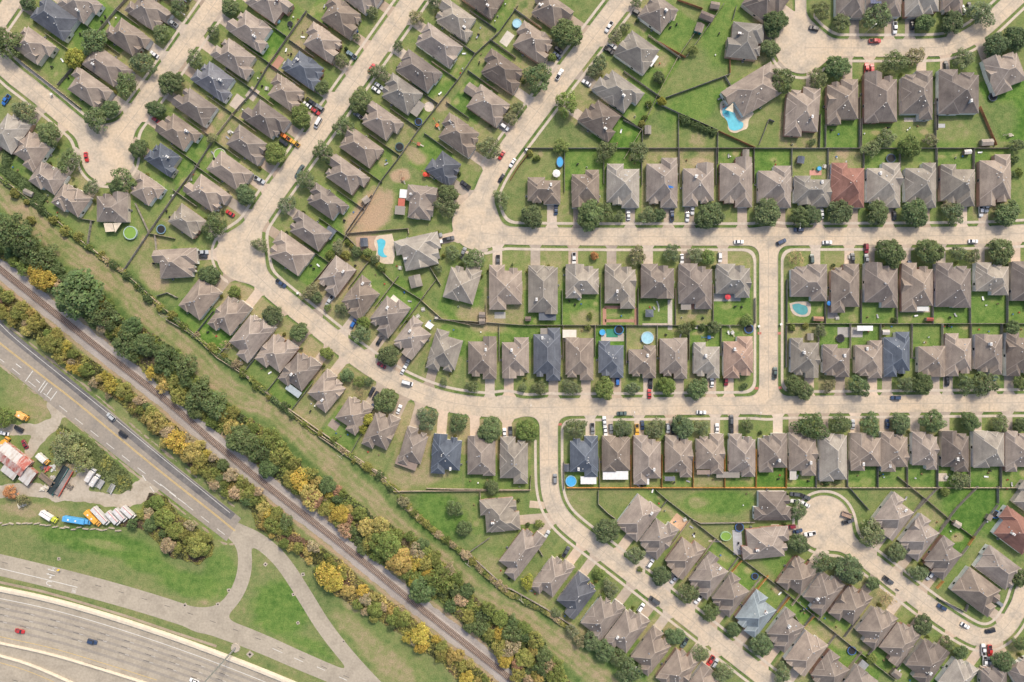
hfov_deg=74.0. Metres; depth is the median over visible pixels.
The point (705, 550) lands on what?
board fence
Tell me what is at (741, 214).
driveway
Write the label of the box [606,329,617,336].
turf mat
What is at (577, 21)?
driveway
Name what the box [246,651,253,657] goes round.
storm drain
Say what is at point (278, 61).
patio
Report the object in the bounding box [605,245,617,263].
driveway
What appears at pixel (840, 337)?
trampoline
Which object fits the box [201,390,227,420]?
woodland tree
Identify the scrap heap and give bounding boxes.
[39,484,48,490]
[49,464,55,471]
[65,483,73,490]
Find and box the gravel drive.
[0,402,158,507]
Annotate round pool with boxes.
[123,226,137,239]
[213,148,225,157]
[512,19,521,28]
[556,156,563,167]
[565,475,576,486]
[599,329,604,334]
[641,331,653,343]
[720,531,731,540]
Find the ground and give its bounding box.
[0,0,1023,681]
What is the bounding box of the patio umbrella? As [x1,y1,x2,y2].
[553,169,559,176]
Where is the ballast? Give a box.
[0,259,523,681]
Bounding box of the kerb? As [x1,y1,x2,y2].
[0,0,1023,681]
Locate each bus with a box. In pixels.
[0,436,10,445]
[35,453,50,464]
[62,515,91,524]
[83,509,101,526]
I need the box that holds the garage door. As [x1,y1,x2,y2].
[146,40,153,49]
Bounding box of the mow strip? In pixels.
[0,581,216,646]
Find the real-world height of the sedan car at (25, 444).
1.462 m
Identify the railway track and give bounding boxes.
[0,266,513,681]
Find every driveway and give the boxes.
[18,5,32,14]
[28,105,45,124]
[49,123,67,143]
[64,147,81,175]
[88,180,105,197]
[111,95,131,112]
[130,164,140,178]
[132,73,147,90]
[133,137,149,157]
[142,114,156,128]
[148,43,168,61]
[160,86,176,102]
[169,17,187,34]
[178,61,195,77]
[196,36,215,53]
[199,247,217,261]
[206,224,226,242]
[214,11,230,26]
[215,273,234,291]
[228,197,251,219]
[245,287,263,307]
[250,177,268,193]
[260,159,280,177]
[262,221,279,238]
[272,310,287,325]
[277,200,297,217]
[286,124,305,142]
[292,331,310,345]
[297,109,317,125]
[313,292,334,317]
[315,344,333,363]
[316,90,334,101]
[330,356,348,374]
[334,59,352,75]
[338,315,356,337]
[352,33,371,49]
[365,333,386,356]
[366,382,386,403]
[372,64,390,82]
[379,0,394,16]
[388,43,406,58]
[391,354,406,372]
[392,394,410,417]
[407,19,425,31]
[409,401,426,427]
[423,368,436,387]
[436,409,448,433]
[437,192,468,204]
[439,231,459,243]
[452,180,473,196]
[468,415,480,434]
[470,151,489,169]
[472,248,487,269]
[484,379,495,397]
[492,244,504,264]
[497,120,512,135]
[500,419,513,435]
[502,378,515,396]
[514,87,534,107]
[520,513,554,524]
[529,245,541,264]
[538,522,555,534]
[544,59,559,74]
[546,205,558,227]
[547,381,559,397]
[554,97,582,119]
[566,543,585,564]
[567,245,579,263]
[570,16,589,34]
[572,209,582,227]
[574,70,596,88]
[580,380,591,397]
[580,553,599,574]
[584,415,596,434]
[599,36,617,51]
[602,415,614,434]
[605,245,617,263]
[612,378,622,397]
[614,534,632,555]
[615,581,635,603]
[624,208,635,227]
[626,4,641,16]
[633,415,644,434]
[635,552,653,572]
[641,599,657,617]
[642,245,654,263]
[642,378,654,397]
[654,610,672,629]
[661,572,678,592]
[662,209,674,227]
[664,415,676,434]
[673,379,684,397]
[679,245,691,262]
[683,207,695,227]
[685,593,702,611]
[690,638,707,655]
[703,648,721,666]
[705,378,717,396]
[708,610,725,628]
[709,414,721,432]
[717,245,728,263]
[723,378,734,396]
[727,414,739,432]
[732,629,749,648]
[736,208,748,227]
[758,644,779,669]
[763,32,775,40]
[772,413,784,432]
[773,60,785,68]
[775,208,786,227]
[781,5,794,20]
[782,667,798,681]
[787,413,799,431]
[788,524,800,535]
[804,377,814,395]
[806,70,817,86]
[809,245,821,263]
[809,549,828,565]
[812,208,824,227]
[818,413,829,432]
[833,377,846,395]
[841,56,853,78]
[843,245,854,263]
[847,209,859,227]
[848,20,860,38]
[849,413,860,431]
[861,574,878,593]
[863,56,875,68]
[865,245,875,261]
[867,378,878,395]
[867,535,886,554]
[878,412,890,430]
[881,376,892,394]
[882,209,894,227]
[883,19,894,38]
[886,593,905,614]
[893,554,911,574]
[900,244,912,262]
[903,19,915,38]
[909,412,920,430]
[910,611,923,625]
[916,56,927,70]
[917,575,937,593]
[919,209,930,226]
[929,377,940,394]
[936,244,946,262]
[937,629,956,647]
[939,53,951,68]
[939,412,950,429]
[941,376,953,394]
[956,207,968,226]
[966,646,986,664]
[972,411,983,429]
[974,38,986,60]
[974,243,986,262]
[977,207,988,226]
[987,374,997,393]
[989,609,1003,622]
[992,642,1006,657]
[1001,411,1013,429]
[1003,376,1014,393]
[1011,242,1021,261]
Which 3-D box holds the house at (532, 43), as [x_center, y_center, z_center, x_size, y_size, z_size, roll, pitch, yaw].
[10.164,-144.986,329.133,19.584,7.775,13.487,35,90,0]
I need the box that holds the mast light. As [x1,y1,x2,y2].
[204,643,239,681]
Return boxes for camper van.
[84,468,96,482]
[88,473,100,486]
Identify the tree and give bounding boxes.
[0,26,23,58]
[0,212,10,227]
[0,213,41,254]
[0,290,14,302]
[0,303,6,314]
[0,309,9,319]
[0,407,15,428]
[2,485,18,498]
[4,251,16,258]
[6,316,18,327]
[7,256,18,267]
[9,307,25,319]
[10,101,37,124]
[11,234,42,264]
[13,300,31,311]
[15,259,28,275]
[15,494,30,505]
[19,0,35,11]
[19,312,28,319]
[19,325,32,336]
[25,307,36,316]
[25,315,40,332]
[27,263,46,277]
[28,268,57,291]
[30,243,58,270]
[35,337,45,349]
[36,122,61,148]
[37,320,47,327]
[41,334,64,353]
[43,329,51,335]
[45,280,53,293]
[47,261,65,276]
[50,327,63,338]
[50,430,75,456]
[51,268,105,320]
[51,352,67,364]
[53,279,61,289]
[53,450,68,465]
[57,147,81,172]
[60,273,68,281]
[60,339,71,351]
[61,431,80,447]
[63,47,84,68]
[63,442,90,463]
[65,364,73,371]
[66,349,79,359]
[67,358,74,364]
[71,364,82,376]
[73,451,94,473]
[77,363,94,376]
[80,29,107,55]
[83,107,107,133]
[83,179,99,194]
[84,300,121,331]
[88,319,96,329]
[88,377,98,387]
[95,374,106,382]
[96,319,110,333]
[99,370,112,381]
[100,100,120,118]
[103,298,116,308]
[103,324,117,337]
[103,377,118,393]
[105,391,111,399]
[108,180,124,192]
[110,167,136,191]
[111,324,138,362]
[113,324,129,339]
[115,381,131,397]
[116,72,137,97]
[121,316,143,335]
[124,392,133,401]
[126,518,138,529]
[127,407,135,414]
[128,52,157,74]
[128,139,148,157]
[131,333,159,356]
[132,395,145,404]
[135,405,143,414]
[136,509,144,519]
[142,402,150,409]
[142,518,157,531]
[143,410,169,433]
[143,500,149,507]
[144,100,166,117]
[144,405,160,420]
[144,507,153,514]
[144,511,151,519]
[145,366,156,380]
[148,495,164,509]
[149,514,155,523]
[152,344,180,376]
[152,372,165,382]
[153,24,171,43]
[153,508,174,528]
[155,377,170,393]
[157,71,185,95]
[158,528,166,537]
[159,425,174,437]
[159,437,174,448]
[160,537,176,553]
[163,429,189,453]
[165,373,178,389]
[165,522,183,539]
[169,366,177,375]
[170,0,186,16]
[170,348,182,357]
[170,389,187,406]
[173,353,197,379]
[173,542,181,553]
[177,384,187,390]
[178,372,193,388]
[178,529,190,539]
[179,441,201,463]
[181,432,195,444]
[182,534,190,544]
[184,374,214,410]
[184,519,197,530]
[185,535,207,557]
[187,49,203,67]
[187,404,202,418]
[190,466,197,475]
[192,451,208,468]
[195,440,205,449]
[197,466,204,474]
[198,265,220,284]
[198,531,212,543]
[199,545,210,555]
[201,211,226,239]
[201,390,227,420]
[201,469,216,483]
[203,448,211,455]
[205,416,217,428]
[206,132,217,142]
[207,25,219,39]
[207,478,219,489]
[208,454,217,461]
[210,467,221,475]
[215,474,222,482]
[217,411,227,422]
[217,458,229,471]
[217,483,223,491]
[219,479,229,487]
[220,340,233,348]
[220,488,227,496]
[222,0,239,15]
[223,418,241,434]
[223,467,238,481]
[225,424,257,455]
[226,492,236,501]
[227,285,240,297]
[227,405,240,419]
[228,485,243,499]
[235,183,255,204]
[235,474,249,490]
[238,485,253,499]
[240,495,251,506]
[246,434,273,461]
[248,423,259,433]
[248,496,260,505]
[249,483,256,495]
[250,238,267,252]
[254,486,263,495]
[255,501,269,516]
[257,427,284,451]
[258,457,278,478]
[258,521,267,530]
[261,305,283,325]
[262,508,270,517]
[262,518,279,533]
[265,141,286,164]
[268,447,290,464]
[270,512,281,521]
[272,506,283,516]
[275,527,282,535]
[277,195,296,215]
[278,441,286,450]
[278,513,293,531]
[278,538,288,548]
[281,525,293,536]
[282,469,293,481]
[283,480,297,489]
[286,457,301,469]
[286,542,293,552]
[289,322,308,341]
[289,467,309,491]
[290,486,301,495]
[291,103,310,128]
[292,542,303,554]
[296,169,317,189]
[297,466,318,479]
[298,480,322,511]
[300,281,319,299]
[302,489,322,508]
[302,547,311,555]
[304,556,312,564]
[307,540,319,552]
[309,290,322,303]
[309,476,321,487]
[312,140,332,163]
[313,564,320,574]
[314,80,329,94]
[314,561,341,585]
[317,503,331,515]
[318,475,337,493]
[319,347,333,359]
[321,569,344,592]
[323,553,330,558]
[324,303,331,311]
[324,492,333,497]
[326,556,332,562]
[327,502,334,510]
[330,504,349,522]
[331,495,342,503]
[332,115,354,135]
[332,238,342,254]
[332,485,341,495]
[333,519,341,527]
[335,54,348,68]
[335,302,347,315]
[336,522,351,538]
[337,488,346,497]
[337,565,346,576]
[340,368,353,381]
[340,584,354,596]
[344,504,352,513]
[347,513,353,523]
[347,524,358,534]
[349,86,371,112]
[350,324,370,342]
[351,245,360,257]
[351,506,366,520]
[352,34,360,41]
[352,598,362,609]
[353,375,364,387]
[355,583,368,595]
[356,316,370,328]
[356,388,366,397]
[356,543,367,555]
[357,517,374,536]
[359,424,366,433]
[359,592,370,605]
[360,607,367,615]
[361,532,377,551]
[362,248,372,256]
[363,413,372,425]
[364,377,373,385]
[366,6,378,18]
[366,602,382,617]
[368,64,389,81]
[368,531,401,560]
[368,551,383,562]
[369,516,390,533]
[369,592,380,601]
[369,616,377,622]
[370,255,379,264]
[373,388,398,412]
[377,263,385,271]
[377,345,399,365]
[380,602,386,611]
[384,547,413,575]
[385,614,397,625]
[388,606,394,614]
[388,624,395,630]
[391,607,401,614]
[392,40,402,52]
[393,529,403,541]
[394,616,402,627]
[396,496,409,507]
[397,609,409,620]
[398,605,404,613]
[399,567,421,579]
[400,620,408,627]
[401,632,411,644]
[403,531,416,541]
[408,10,424,25]
[408,574,436,603]
[408,575,418,586]
[409,542,424,558]
[410,551,422,571]
[410,622,429,645]
[413,638,429,653]
[415,537,429,550]
[416,407,438,430]
[418,552,433,570]
[419,545,431,555]
[422,568,434,576]
[423,564,454,593]
[428,0,440,8]
[428,550,441,566]
[431,635,441,643]
[433,197,459,217]
[434,264,441,272]
[434,645,445,661]
[435,640,447,652]
[437,587,447,597]
[438,184,458,203]
[440,377,446,385]
[441,561,455,576]
[444,598,456,612]
[445,245,461,260]
[446,500,463,515]
[446,647,455,664]
[449,583,459,597]
[450,413,468,432]
[450,571,462,583]
[452,648,464,661]
[453,593,468,606]
[456,520,472,536]
[457,661,466,672]
[459,583,474,598]
[459,670,473,681]
[461,248,485,267]
[462,609,473,623]
[462,621,475,633]
[465,381,478,391]
[465,658,474,669]
[467,621,490,636]
[476,136,501,158]
[477,415,501,443]
[482,601,495,616]
[482,627,494,641]
[482,673,488,681]
[485,479,498,495]
[491,637,507,657]
[492,190,509,210]
[492,609,507,627]
[492,627,502,639]
[496,653,513,668]
[501,625,522,642]
[501,640,520,659]
[503,109,517,125]
[506,613,519,632]
[509,665,525,681]
[511,102,524,115]
[511,657,523,669]
[514,648,534,667]
[515,418,538,441]
[517,620,532,634]
[517,633,530,641]
[518,382,526,392]
[520,204,542,228]
[521,573,532,591]
[522,61,551,94]
[523,674,533,681]
[527,631,544,648]
[528,646,537,654]
[530,670,538,679]
[531,380,548,395]
[532,662,549,675]
[533,674,543,681]
[534,520,544,527]
[535,646,552,662]
[543,658,554,672]
[546,659,564,680]
[547,53,556,61]
[547,673,567,681]
[550,18,582,47]
[550,607,560,616]
[551,655,557,663]
[553,138,569,152]
[555,89,577,118]
[562,379,582,395]
[562,418,587,438]
[565,624,579,637]
[573,634,584,648]
[577,199,604,231]
[583,630,599,650]
[586,64,599,77]
[590,251,598,260]
[592,54,606,71]
[592,202,615,220]
[593,518,620,543]
[593,568,605,578]
[594,376,614,399]
[594,638,614,662]
[596,141,616,162]
[598,592,607,599]
[603,577,619,599]
[608,27,621,43]
[610,648,628,666]
[613,418,632,436]
[614,210,625,221]
[615,657,642,681]
[619,23,629,31]
[625,382,640,395]
[625,546,645,564]
[629,142,648,162]
[629,244,645,265]
[630,0,641,7]
[638,206,657,222]
[644,416,665,437]
[652,208,665,220]
[652,566,671,585]
[653,70,664,83]
[657,97,666,105]
[657,377,675,395]
[663,243,679,261]
[664,628,685,644]
[671,414,693,438]
[676,583,699,604]
[677,321,691,334]
[686,45,698,53]
[686,248,702,263]
[686,378,707,400]
[690,644,709,661]
[693,202,725,228]
[693,420,709,436]
[700,248,714,264]
[702,602,720,622]
[707,320,721,333]
[712,661,733,681]
[726,622,740,636]
[740,313,752,326]
[741,383,747,388]
[741,417,753,433]
[748,632,773,655]
[753,197,780,226]
[760,40,780,58]
[763,10,788,32]
[764,26,778,38]
[772,68,794,93]
[774,661,790,681]
[785,374,803,395]
[786,249,803,266]
[787,533,810,553]
[790,205,811,226]
[790,412,830,439]
[790,499,807,519]
[798,381,813,400]
[801,205,821,223]
[808,67,827,89]
[809,138,815,147]
[810,1,829,19]
[812,551,838,572]
[814,324,826,336]
[822,379,835,393]
[824,55,851,79]
[826,199,853,223]
[828,412,851,432]
[831,13,850,32]
[834,553,863,584]
[848,374,869,396]
[858,517,884,547]
[859,139,881,157]
[859,411,879,438]
[862,1,892,29]
[865,576,879,590]
[866,199,888,224]
[866,653,877,663]
[875,128,897,147]
[875,238,906,268]
[876,589,896,607]
[877,49,910,71]
[887,542,907,561]
[890,412,909,434]
[896,376,912,393]
[897,134,921,157]
[900,198,928,228]
[905,47,925,67]
[906,565,929,581]
[912,371,932,395]
[913,613,931,635]
[914,239,945,263]
[915,14,936,31]
[917,409,946,432]
[921,133,938,146]
[940,10,963,33]
[940,200,953,210]
[940,487,949,496]
[940,635,954,650]
[942,203,963,226]
[948,245,966,260]
[948,471,971,489]
[952,47,974,69]
[953,645,968,659]
[957,372,975,396]
[961,411,981,431]
[962,1,995,27]
[964,248,980,262]
[972,371,999,396]
[983,31,1009,57]
[988,238,1015,264]
[990,413,1008,431]
[990,651,1015,671]
[993,199,1021,226]
[1003,26,1023,51]
[1005,319,1019,333]
[1008,139,1023,150]
[1011,637,1023,650]
[1012,375,1023,390]
[1012,417,1023,431]
[1012,569,1023,587]
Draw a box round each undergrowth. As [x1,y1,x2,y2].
[0,150,47,204]
[0,178,400,492]
[0,217,569,681]
[0,287,492,681]
[48,424,132,492]
[119,493,213,564]
[400,494,573,631]
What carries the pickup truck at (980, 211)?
on the driveway at (984, 217)
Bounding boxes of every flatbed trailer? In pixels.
[38,472,54,486]
[47,464,69,495]
[53,469,73,496]
[95,478,104,489]
[107,483,115,493]
[841,511,852,518]
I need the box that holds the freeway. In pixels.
[0,593,279,681]
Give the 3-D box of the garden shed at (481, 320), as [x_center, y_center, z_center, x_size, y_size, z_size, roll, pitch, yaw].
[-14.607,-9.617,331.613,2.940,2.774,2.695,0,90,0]
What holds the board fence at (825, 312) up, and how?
on the ground
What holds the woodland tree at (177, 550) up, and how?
on the ground
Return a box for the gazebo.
[645,309,653,316]
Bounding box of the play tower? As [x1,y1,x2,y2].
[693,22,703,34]
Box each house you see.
[0,113,35,154]
[10,26,59,66]
[14,131,54,171]
[28,161,70,194]
[30,0,80,42]
[51,183,92,217]
[57,0,104,25]
[67,67,114,108]
[82,45,134,87]
[97,191,130,222]
[104,18,153,56]
[124,0,173,30]
[131,172,167,206]
[144,143,182,177]
[152,248,199,278]
[155,113,202,151]
[168,203,206,238]
[172,88,218,127]
[178,279,222,319]
[183,174,232,211]
[190,61,235,103]
[206,150,254,189]
[207,296,252,335]
[210,38,256,81]
[226,10,272,54]
[226,124,266,165]
[229,314,276,362]
[241,99,291,139]
[245,0,294,25]
[255,334,299,372]
[267,73,304,110]
[269,230,314,275]
[278,353,321,397]
[281,51,324,91]
[290,210,336,251]
[303,21,342,65]
[307,182,348,220]
[307,368,345,412]
[319,256,356,297]
[321,0,361,40]
[325,154,370,194]
[335,396,373,435]
[339,127,383,168]
[341,275,379,318]
[344,0,382,15]
[361,412,400,449]
[362,101,403,140]
[370,296,410,337]
[382,73,424,116]
[393,231,440,270]
[394,315,430,359]
[395,184,437,219]
[395,426,427,470]
[396,49,442,93]
[415,22,462,68]
[424,151,460,185]
[426,328,462,371]
[431,433,461,473]
[436,0,475,42]
[438,112,479,158]
[443,265,481,304]
[462,0,503,20]
[466,84,509,127]
[467,435,494,475]
[468,336,496,378]
[479,496,520,532]
[481,48,522,95]
[489,264,521,309]
[499,436,527,483]
[499,528,546,580]
[502,337,528,378]
[513,20,552,65]
[527,177,560,204]
[528,265,557,319]
[530,556,574,596]
[531,0,573,29]
[533,328,560,380]
[557,570,595,619]
[563,330,593,379]
[565,263,598,297]
[570,435,598,483]
[571,170,599,208]
[577,100,620,142]
[581,596,625,640]
[591,70,644,113]
[598,341,623,377]
[602,435,629,479]
[602,608,649,653]
[604,264,636,308]
[606,163,638,208]
[613,30,659,75]
[617,493,660,541]
[628,345,655,378]
[630,625,670,675]
[633,435,660,484]
[637,0,678,34]
[639,517,679,559]
[640,263,673,298]
[646,158,677,208]
[655,647,699,681]
[659,338,686,378]
[664,435,692,480]
[664,536,705,579]
[678,263,711,309]
[682,162,713,206]
[688,551,728,599]
[688,661,718,681]
[692,342,719,378]
[695,433,725,474]
[711,571,749,617]
[715,264,751,297]
[715,433,755,477]
[718,156,752,207]
[719,61,781,117]
[722,336,753,377]
[724,21,763,61]
[734,587,776,637]
[740,0,788,23]
[740,525,788,559]
[752,490,790,519]
[756,165,791,208]
[757,433,786,471]
[765,606,804,652]
[775,555,817,594]
[782,629,827,676]
[783,87,820,137]
[787,432,817,479]
[789,264,826,301]
[789,338,820,377]
[792,175,831,207]
[801,571,844,616]
[809,647,849,681]
[817,433,846,481]
[820,344,849,376]
[824,79,857,125]
[826,584,872,624]
[829,163,863,208]
[829,264,858,312]
[833,0,863,19]
[841,663,877,681]
[848,432,880,470]
[853,326,881,377]
[854,605,897,649]
[862,70,896,123]
[862,262,897,307]
[864,0,901,18]
[864,163,903,208]
[870,491,913,540]
[878,431,909,471]
[878,621,920,666]
[881,332,909,376]
[896,512,938,561]
[898,71,932,120]
[898,262,932,311]
[902,0,938,18]
[902,162,935,208]
[903,638,949,681]
[909,431,939,469]
[915,345,944,376]
[921,534,961,580]
[933,262,970,307]
[935,69,978,115]
[935,656,978,681]
[937,164,974,206]
[938,430,968,471]
[939,0,962,14]
[944,333,970,375]
[948,565,1000,617]
[970,430,1003,467]
[971,544,1021,589]
[972,262,1008,294]
[972,334,1001,374]
[976,154,1010,206]
[977,663,1006,681]
[979,52,1023,96]
[990,505,1023,554]
[1002,332,1023,375]
[1002,430,1023,471]
[1007,655,1023,681]
[1008,261,1023,300]
[1010,479,1023,510]
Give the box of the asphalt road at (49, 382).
[0,320,240,540]
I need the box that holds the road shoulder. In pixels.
[0,320,234,544]
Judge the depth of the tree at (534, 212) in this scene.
327.79 m
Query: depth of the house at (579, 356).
328.89 m
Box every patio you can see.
[229,94,243,110]
[245,86,259,100]
[270,55,283,70]
[328,419,339,430]
[356,235,377,250]
[391,295,398,302]
[424,102,433,111]
[494,312,504,318]
[500,31,514,46]
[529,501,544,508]
[601,333,623,340]
[603,308,605,324]
[604,306,635,308]
[605,319,634,321]
[634,308,637,324]
[642,323,667,325]
[668,300,671,329]
[670,513,686,530]
[714,293,740,300]
[732,530,741,554]
[809,170,821,174]
[827,296,837,318]
[837,327,862,336]
[904,118,925,121]
[939,473,946,480]
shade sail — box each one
[104,223,113,232]
[113,222,121,231]
[425,321,433,329]
[724,103,732,111]
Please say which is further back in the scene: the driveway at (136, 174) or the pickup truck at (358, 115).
the driveway at (136, 174)
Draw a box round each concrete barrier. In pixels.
[0,586,295,681]
[0,642,144,681]
[0,654,72,681]
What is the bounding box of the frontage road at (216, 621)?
[0,523,380,681]
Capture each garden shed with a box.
[23,189,33,196]
[360,238,368,246]
[361,195,370,204]
[408,274,422,287]
[463,82,477,97]
[479,312,484,317]
[479,318,484,323]
[525,316,530,320]
[564,464,569,471]
[644,125,650,134]
[698,10,714,23]
[709,1,719,10]
[742,149,748,155]
[796,156,804,163]
[806,333,813,339]
[812,316,823,320]
[856,658,868,669]
[882,330,889,334]
[889,667,901,679]
[924,317,933,320]
[951,519,961,527]
[962,149,971,154]
[979,139,993,146]
[984,513,993,521]
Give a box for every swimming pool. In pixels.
[374,234,394,263]
[720,101,753,132]
[789,301,810,316]
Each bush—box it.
[9,188,19,198]
[23,199,29,205]
[25,216,36,224]
[37,204,45,215]
[47,216,58,224]
[59,225,69,236]
[73,231,83,241]
[108,259,119,268]
[121,270,130,279]
[142,293,152,303]
[156,303,164,312]
[167,310,176,319]
[178,322,187,329]
[206,342,218,352]
[231,358,242,368]
[239,368,247,377]
[252,382,259,390]
[277,401,290,411]
[325,250,334,259]
[328,436,338,442]
[340,251,349,258]
[362,462,373,471]
[374,470,384,480]
[409,509,418,517]
[422,519,429,528]
[434,530,443,538]
[441,536,449,543]
[449,540,457,547]
[461,550,471,560]
[468,556,477,565]
[495,579,502,586]
[527,149,532,156]
[638,120,645,127]
[645,100,651,108]
[680,115,690,126]
[687,320,696,328]
[692,122,699,130]
[698,124,705,131]
[698,323,705,330]
[703,126,711,134]
[710,128,716,136]
[789,323,795,330]
[802,322,808,328]
[1010,156,1019,163]
[1011,171,1015,178]
[1015,168,1022,177]
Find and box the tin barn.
[0,442,38,485]
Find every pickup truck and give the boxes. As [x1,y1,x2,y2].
[1,94,11,105]
[169,20,178,27]
[198,250,208,254]
[253,175,265,183]
[275,278,286,287]
[280,132,290,140]
[289,138,299,147]
[305,97,315,106]
[325,295,333,305]
[346,50,356,59]
[353,113,362,118]
[404,358,410,366]
[442,236,454,241]
[460,180,470,189]
[460,247,466,258]
[496,255,499,264]
[508,426,512,436]
[555,69,563,79]
[562,546,569,557]
[572,252,575,263]
[590,423,594,434]
[603,45,613,54]
[605,21,613,32]
[635,424,638,434]
[648,378,652,388]
[670,209,673,220]
[680,637,688,647]
[693,595,701,603]
[706,654,714,665]
[729,425,733,433]
[772,367,776,378]
[799,493,810,499]
[804,531,815,536]
[842,518,853,524]
[850,253,854,263]
[864,63,868,72]
[864,254,868,262]
[869,38,880,42]
[882,575,893,584]
[892,22,897,33]
[978,206,983,216]
[980,643,986,655]
[982,656,987,665]
[987,644,992,656]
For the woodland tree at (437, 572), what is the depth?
326.04 m
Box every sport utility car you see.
[14,425,23,432]
[87,638,97,644]
[106,412,115,420]
[118,430,127,437]
[279,138,287,146]
[315,103,324,111]
[350,318,356,327]
[368,386,375,395]
[500,123,508,130]
[553,46,562,53]
[553,474,556,483]
[607,43,616,49]
[609,424,612,433]
[615,378,619,385]
[632,9,639,15]
[637,603,644,611]
[646,558,654,567]
[666,423,669,432]
[711,658,718,667]
[717,252,721,261]
[724,378,727,385]
[729,415,733,424]
[776,238,785,245]
[786,524,795,528]
[790,492,799,496]
[794,228,803,231]
[809,25,818,31]
[809,254,813,263]
[864,243,868,252]
[869,64,873,71]
[891,396,900,399]
[925,571,933,580]
[937,603,946,610]
[943,61,948,68]
[966,2,971,11]
[985,627,995,633]
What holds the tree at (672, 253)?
on the ground
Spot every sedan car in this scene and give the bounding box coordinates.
[0,431,9,435]
[15,628,24,633]
[21,439,28,448]
[83,152,88,161]
[150,50,158,58]
[151,117,159,122]
[189,678,198,681]
[199,254,207,257]
[226,210,234,216]
[311,107,319,114]
[371,86,380,93]
[374,82,382,89]
[376,336,382,345]
[377,361,386,368]
[396,404,401,413]
[400,365,406,374]
[498,150,504,159]
[498,173,504,182]
[509,158,515,167]
[553,51,561,59]
[554,205,557,214]
[582,79,590,86]
[602,416,606,425]
[603,426,607,435]
[617,411,626,414]
[626,210,629,219]
[640,420,644,429]
[647,389,650,398]
[670,575,677,583]
[680,254,683,262]
[685,212,688,221]
[690,207,693,214]
[696,410,705,413]
[710,378,713,386]
[715,423,718,432]
[734,240,743,243]
[793,528,802,533]
[801,501,809,507]
[822,240,831,243]
[851,419,854,428]
[885,419,889,428]
[891,210,896,219]
[910,20,914,29]
[945,376,949,385]
[960,622,969,628]
[968,239,977,242]
[987,657,991,666]
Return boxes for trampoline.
[156,224,165,233]
[395,142,403,150]
[415,118,421,125]
[614,325,623,333]
[735,523,743,531]
[744,325,753,332]
[752,573,758,579]
[836,334,844,341]
[847,646,855,656]
[886,153,895,162]
[988,93,996,100]
[992,510,998,517]
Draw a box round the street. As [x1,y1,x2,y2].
[0,0,1023,681]
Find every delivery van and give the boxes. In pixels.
[314,116,322,128]
[402,379,412,385]
[649,595,659,605]
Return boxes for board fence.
[16,57,81,107]
[56,68,72,85]
[87,221,91,243]
[95,9,117,35]
[115,0,126,9]
[123,169,193,269]
[135,203,148,230]
[154,235,156,249]
[186,164,197,183]
[196,311,213,332]
[197,138,213,164]
[214,113,233,137]
[233,90,253,113]
[253,63,269,90]
[269,37,287,63]
[287,10,306,37]
[291,410,386,478]
[345,195,371,232]
[346,210,364,236]
[346,228,408,233]
[348,258,370,288]
[365,181,380,209]
[374,276,398,307]
[381,156,399,180]
[393,490,529,491]
[400,129,418,155]
[409,83,437,103]
[419,104,438,128]
[426,488,492,489]
[431,61,456,79]
[438,79,457,103]
[450,35,475,54]
[458,54,474,79]
[467,69,497,91]
[468,538,571,625]
[470,10,496,30]
[476,32,498,53]
[489,38,515,57]
[499,5,517,32]
[499,489,530,489]
[514,8,541,28]
[524,147,553,148]
[564,148,564,192]
[567,487,598,487]
[568,148,603,148]
[599,458,599,487]
[600,283,600,324]
[600,487,629,487]
[608,106,642,130]
[623,120,642,141]
[624,71,660,97]
[630,454,630,487]
[631,487,660,487]
[646,148,677,148]
[648,35,680,58]
[656,102,717,129]
[656,490,754,523]
[657,325,657,355]
[659,41,685,57]
[661,454,661,487]
[662,487,692,487]
[666,73,730,97]
[671,519,689,544]
[675,288,675,324]
[677,0,702,9]
[678,114,678,166]
[679,148,679,182]
[680,148,715,148]
[688,332,689,359]
[693,456,693,487]
[694,487,723,487]
[694,521,894,679]
[696,538,714,562]
[713,284,713,323]
[715,148,716,184]
[716,147,753,148]
[717,132,717,163]
[718,131,754,147]
[720,325,721,355]
[725,487,755,487]
[742,576,761,602]
[753,148,754,182]
[754,147,790,148]
[754,298,755,323]
[755,449,756,487]
[756,575,768,589]
[757,487,786,487]
[758,118,774,145]
[767,594,789,622]
[777,597,789,612]
[785,326,786,366]
[785,468,786,486]
[786,279,787,322]
[787,323,824,323]
[791,148,792,191]
[792,147,827,148]
[801,613,813,631]
[815,462,816,487]
[817,487,846,487]
[818,114,820,148]
[820,634,835,656]
[824,124,825,147]
[824,301,825,323]
[826,323,860,323]
[827,148,828,178]
[828,147,863,148]
[844,616,859,636]
[846,460,847,487]
[848,486,869,510]
[848,650,861,668]
[849,324,850,358]
[858,96,860,147]
[860,289,861,323]
[861,118,862,146]
[862,323,896,323]
[863,151,864,179]
[877,466,878,487]
[879,324,881,339]
[896,303,897,323]
[897,476,925,498]
[898,323,932,323]
[904,498,924,526]
[906,448,907,487]
[911,324,912,357]
[918,486,939,508]
[931,281,933,323]
[932,519,949,542]
[934,98,936,147]
[934,323,969,323]
[935,148,937,188]
[936,455,938,487]
[937,147,972,148]
[937,597,968,611]
[941,324,943,345]
[941,486,978,527]
[961,545,969,556]
[968,449,970,487]
[969,308,970,323]
[969,324,971,357]
[971,323,1005,323]
[972,148,974,168]
[974,147,1009,148]
[974,504,998,535]
[979,106,997,145]
[997,486,998,503]
[999,466,1001,487]
[1000,324,1002,348]
[1006,292,1008,322]
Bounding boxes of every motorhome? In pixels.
[90,506,110,524]
[104,510,121,524]
[112,507,128,521]
[120,505,136,518]
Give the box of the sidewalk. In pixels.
[0,0,1023,681]
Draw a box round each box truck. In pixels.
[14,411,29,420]
[38,510,58,522]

